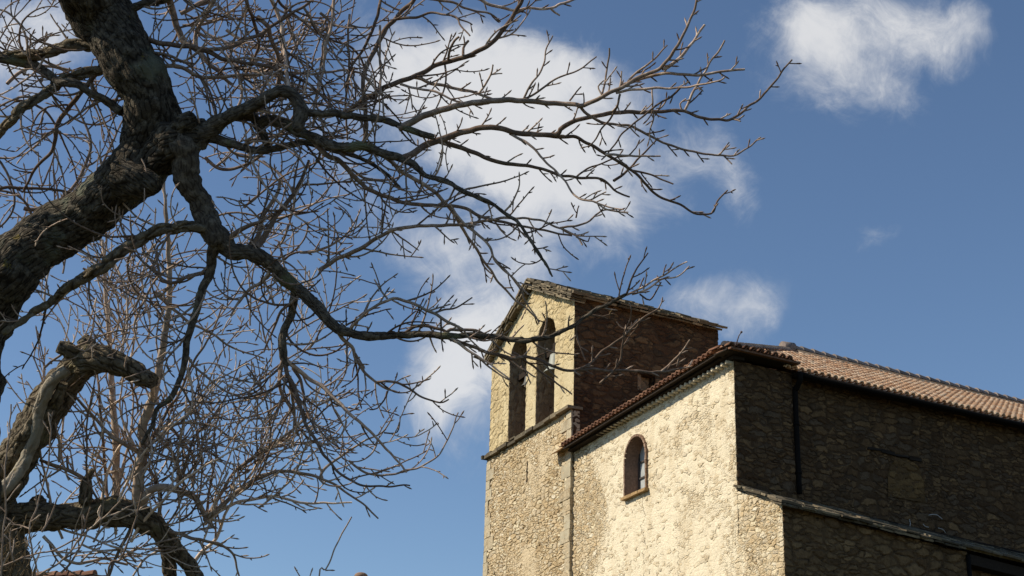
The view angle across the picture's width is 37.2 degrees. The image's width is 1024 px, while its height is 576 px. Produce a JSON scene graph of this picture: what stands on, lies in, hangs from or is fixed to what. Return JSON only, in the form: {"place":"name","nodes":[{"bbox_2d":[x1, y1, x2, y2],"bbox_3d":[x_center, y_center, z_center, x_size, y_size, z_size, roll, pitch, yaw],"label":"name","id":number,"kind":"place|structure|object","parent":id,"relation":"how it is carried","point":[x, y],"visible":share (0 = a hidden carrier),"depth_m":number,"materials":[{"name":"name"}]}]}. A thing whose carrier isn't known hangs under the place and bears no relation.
{"place":"outdoors","nodes":[
{"label":"outdoors","id":0,"kind":"place"},
{"bbox_2d":[354,572,367,575],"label":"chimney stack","id":1,"kind":"object","parent":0,"point":[360,574],"visible":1,"depth_m":33.14,"materials":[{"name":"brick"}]},
{"bbox_2d":[0,0,1023,575],"label":"sky","id":2,"kind":"structure","parent":0,"point":[877,217],"materials":[{"name":"blue"}]},
{"label":"ground","id":3,"kind":"structure","parent":0,"visible":0},
{"bbox_2d":[36,570,97,575],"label":"village house","id":4,"kind":"structure","parent":3,"relation":"on","point":[79,572],"depth_m":38.06,"materials":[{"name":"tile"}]},
{"bbox_2d":[0,404,149,575],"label":"bare shrub","id":5,"kind":"object","parent":3,"relation":"on","point":[35,569],"visible":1,"depth_m":4.29,"materials":[{"name":"brown plant"}]},
{"bbox_2d":[0,180,437,575],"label":"pollard tree","id":6,"kind":"object","parent":3,"relation":"on","point":[57,389],"visible":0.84,"depth_m":6.39,"materials":[{"name":"brown plant"}]},
{"bbox_2d":[294,517,351,575],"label":"young sapling","id":7,"kind":"object","parent":3,"relation":"on","point":[331,555],"visible":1,"depth_m":4.81,"materials":[{"name":"plant"}]},
{"bbox_2d":[0,0,801,502],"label":"walnut tree","id":8,"kind":"object","parent":3,"relation":"on","point":[162,136],"visible":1,"depth_m":5.11,"materials":[{"name":"brown plant"}]},
{"bbox_2d":[481,278,1023,575],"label":"church","id":9,"kind":"structure","parent":3,"relation":"on","point":[737,458],"depth_m":35.78,"materials":[{"name":"stone"}]},
{"bbox_2d":[518,365,526,387],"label":"bell","id":10,"kind":"object","parent":9,"relation":"hanging from","point":[521,376],"visible":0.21,"depth_m":45.13,"materials":[{"name":"grey metal"}]},
{"bbox_2d":[544,342,555,376],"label":"bell","id":11,"kind":"object","parent":9,"relation":"hanging from","point":[550,356],"visible":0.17,"depth_m":43.26,"materials":[{"name":"grey metal"}]},
{"bbox_2d":[620,434,648,500],"bbox_3d":[3.142,4.314,36.926,0.510,1.996,1.652,10,-23,-21],"label":"window","id":12,"kind":"structure","parent":9,"relation":"in","point":[635,464],"depth_m":37.28,"materials":[{"name":"brick"}]},
{"bbox_2d":[888,459,925,502],"bbox_3d":[9.070,4.407,35.032,1.142,0.954,0.001,13,-24,-27],"label":"blocked window","id":13,"kind":"structure","parent":9,"relation":"in","point":[899,485],"depth_m":35.03,"materials":[{"name":"beige stone"}]}
]}

